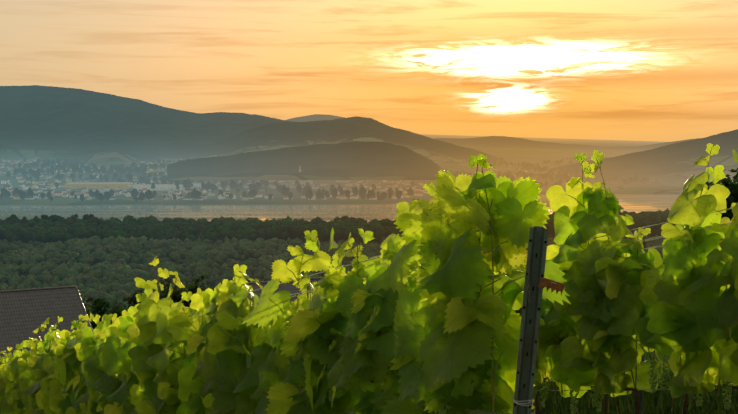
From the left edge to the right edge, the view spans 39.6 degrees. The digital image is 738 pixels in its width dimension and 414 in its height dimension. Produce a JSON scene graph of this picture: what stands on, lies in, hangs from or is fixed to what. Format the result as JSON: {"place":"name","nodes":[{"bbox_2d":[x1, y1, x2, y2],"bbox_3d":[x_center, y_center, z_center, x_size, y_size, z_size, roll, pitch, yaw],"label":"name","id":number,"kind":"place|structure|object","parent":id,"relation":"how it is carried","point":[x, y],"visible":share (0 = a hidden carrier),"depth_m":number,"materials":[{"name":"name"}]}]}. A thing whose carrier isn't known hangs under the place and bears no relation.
{"place":"outdoors","nodes":[
{"label":"outdoors","id":0,"kind":"place"},
{"bbox_2d":[0,287,89,356],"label":"roof","id":1,"kind":"structure","parent":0,"point":[24,315],"depth_m":69.44,"materials":[{"name":"grey tile"}]},
{"bbox_2d":[0,286,92,330],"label":"roof trim","id":2,"kind":"structure","parent":1,"relation":"on","point":[50,288],"depth_m":71.22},
{"bbox_2d":[0,85,291,168],"bbox_3d":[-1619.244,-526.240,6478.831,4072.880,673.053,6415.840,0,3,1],"label":"ridge","id":3,"kind":"structure","parent":0,"point":[62,124],"depth_m":6455.90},
{"bbox_2d":[245,279,319,301],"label":"tiled house roof","id":4,"kind":"structure","parent":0,"point":[290,287],"depth_m":78.64,"materials":[{"name":"grey tile"}]},
{"bbox_2d":[221,277,321,284],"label":"house right ridge and verge trim","id":5,"kind":"structure","parent":4,"relation":"on","point":[279,281],"depth_m":78.48,"materials":[{"name":"grey"}]},
{"bbox_2d":[167,141,445,179],"bbox_3d":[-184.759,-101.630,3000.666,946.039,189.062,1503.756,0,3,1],"label":"ridge","id":6,"kind":"structure","parent":0,"point":[360,160],"depth_m":2934.93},
{"bbox_2d":[0,194,679,222],"bbox_3d":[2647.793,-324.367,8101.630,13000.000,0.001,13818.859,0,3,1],"label":"lake water","id":7,"kind":"structure","parent":0,"point":[627,203],"depth_m":1795.34,"materials":[{"name":"grey liquid"}]},
{"bbox_2d":[285,114,429,137],"bbox_3d":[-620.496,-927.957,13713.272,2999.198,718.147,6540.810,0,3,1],"label":"ridge","id":8,"kind":"structure","parent":0,"point":[316,117],"depth_m":14807.05,"materials":[{"name":"grey"}]},
{"bbox_2d":[7,151,727,413],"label":"vine shoots","id":9,"kind":"object","parent":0,"point":[492,338],"visible":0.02,"depth_m":5.82,"materials":[{"name":"green plant"}]},
{"bbox_2d":[0,134,737,413],"bbox_3d":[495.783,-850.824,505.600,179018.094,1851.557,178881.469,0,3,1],"label":"terrain","id":10,"kind":"structure","parent":0,"point":[526,155],"depth_m":2586.43,"materials":[{"name":"green plant"}]},
{"bbox_2d":[0,158,650,199],"bbox_3d":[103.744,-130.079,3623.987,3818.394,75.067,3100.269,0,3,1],"label":"town buildings","id":11,"kind":"structure","parent":10,"relation":"on","point":[117,188],"depth_m":2512.13,"materials":[{"name":"paint"}]},
{"bbox_2d":[0,224,683,413],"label":"vine leaves","id":12,"kind":"object","parent":10,"relation":"on","point":[27,386],"visible":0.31,"depth_m":10.75,"materials":[{"name":"green plant"}]},
{"bbox_2d":[0,156,724,313],"bbox_3d":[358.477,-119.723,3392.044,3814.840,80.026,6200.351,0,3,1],"label":"valley trees and scrub","id":13,"kind":"object","parent":10,"relation":"on","point":[199,247],"visible":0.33,"depth_m":1062.39,"materials":[{"name":"green plant"}]},
{"bbox_2d":[4,208,731,413],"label":"trellis wires","id":14,"kind":"object","parent":10,"relation":"on","point":[511,266],"visible":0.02,"depth_m":5.66,"materials":[{"name":"grey metal"}]},
{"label":"grape stems","id":15,"kind":"object","parent":14,"relation":"attached to","visible":0},
{"bbox_2d":[533,360,734,413],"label":"grape clusters","id":16,"kind":"object","parent":15,"relation":"hanging from","point":[596,395],"visible":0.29,"depth_m":5.99,"materials":[{"name":"green"}]},
{"bbox_2d":[241,154,570,413],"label":"vine leaves","id":17,"kind":"object","parent":10,"relation":"on","point":[379,336],"visible":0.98,"depth_m":3.83,"materials":[{"name":"green plant"}]},
{"bbox_2d":[83,143,737,413],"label":"vine leaves","id":18,"kind":"object","parent":10,"relation":"on","point":[138,366],"visible":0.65,"depth_m":6.20,"materials":[{"name":"green plant"}]},
{"bbox_2d":[307,237,637,409],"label":"vine stakes","id":19,"kind":"object","parent":10,"relation":"on","point":[534,401],"visible":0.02,"depth_m":6.22,"materials":[{"name":"brown wood"}]},
{"bbox_2d":[513,226,548,413],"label":"end post","id":20,"kind":"object","parent":10,"relation":"on","point":[529,332],"visible":1,"depth_m":3.47,"materials":[{"name":"metal"}]},
{"bbox_2d":[512,396,534,412],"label":"end post tie wires","id":21,"kind":"object","parent":20,"relation":"attached to","point":[513,400],"visible":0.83,"depth_m":3.49,"materials":[{"name":"grey metal"}]},
{"bbox_2d":[527,256,530,301],"bbox_3d":[0.532,0.241,3.416,0.014,0.156,0.011,0,3,1],"label":"post chain","id":22,"kind":"object","parent":20,"relation":"attached to","point":[528,278],"visible":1,"depth_m":3.41,"materials":[{"name":"grey metal"}]},
{"bbox_2d":[514,239,546,407],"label":"post holes","id":23,"kind":"object","parent":20,"relation":"attached to","point":[545,242],"visible":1,"depth_m":3.46,"materials":[{"name":"black"}]},
{"bbox_2d":[537,277,564,294],"bbox_3d":[0.606,0.265,3.414,0.090,0.064,0.016,0,3,1],"label":"metal bracket","id":24,"kind":"object","parent":20,"relation":"attached to","point":[548,284],"visible":1,"depth_m":3.41,"materials":[{"name":"brown metal"}]},
{"bbox_2d":[531,385,737,413],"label":"vine trunks","id":25,"kind":"object","parent":10,"relation":"on","point":[637,406],"visible":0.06,"depth_m":8.88,"materials":[{"name":"brown wood"}]},
{"bbox_2d":[535,353,737,413],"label":"grass","id":26,"kind":"structure","parent":10,"relation":"on","point":[652,404],"depth_m":10.99,"materials":[{"name":"green plant"}]},
{"bbox_2d":[638,237,645,413],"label":"line post","id":27,"kind":"object","parent":10,"relation":"on","point":[640,394],"visible":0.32,"depth_m":9.40,"materials":[{"name":"metal"}]},
{"bbox_2d":[0,0,737,141],"label":"sky","id":28,"kind":"structure","parent":0,"point":[629,70],"materials":[{"name":"orange"}]},
{"bbox_2d":[202,116,564,180],"bbox_3d":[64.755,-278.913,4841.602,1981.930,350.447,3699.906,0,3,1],"label":"ridge","id":29,"kind":"structure","parent":0,"point":[273,136],"depth_m":5093.15,"materials":[{"name":"grey"}]},
{"bbox_2d":[83,148,725,413],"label":"vine petioles","id":30,"kind":"object","parent":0,"point":[424,269],"visible":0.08,"depth_m":5.20,"materials":[{"name":"green plant"}]},
{"bbox_2d":[465,409,508,413],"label":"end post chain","id":31,"kind":"object","parent":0,"point":[481,411],"visible":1,"depth_m":3.53,"materials":[{"name":"grey metal"}]},
{"bbox_2d":[435,136,698,150],"bbox_3d":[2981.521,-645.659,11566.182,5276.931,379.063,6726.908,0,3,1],"label":"ridge","id":32,"kind":"structure","parent":0,"point":[503,142],"depth_m":12578.18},
{"bbox_2d":[540,129,737,194],"bbox_3d":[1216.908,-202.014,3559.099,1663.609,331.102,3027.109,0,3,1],"label":"ridge","id":33,"kind":"structure","parent":0,"point":[672,168],"depth_m":3616.97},
{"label":"tree trunks on the slope","id":34,"kind":"object","parent":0,"visible":0},
{"bbox_2d":[80,168,737,329],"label":"trees","id":35,"kind":"object","parent":34,"relation":"attached to","point":[98,305],"depth_m":111.76,"materials":[{"name":"green plant"}]}
]}

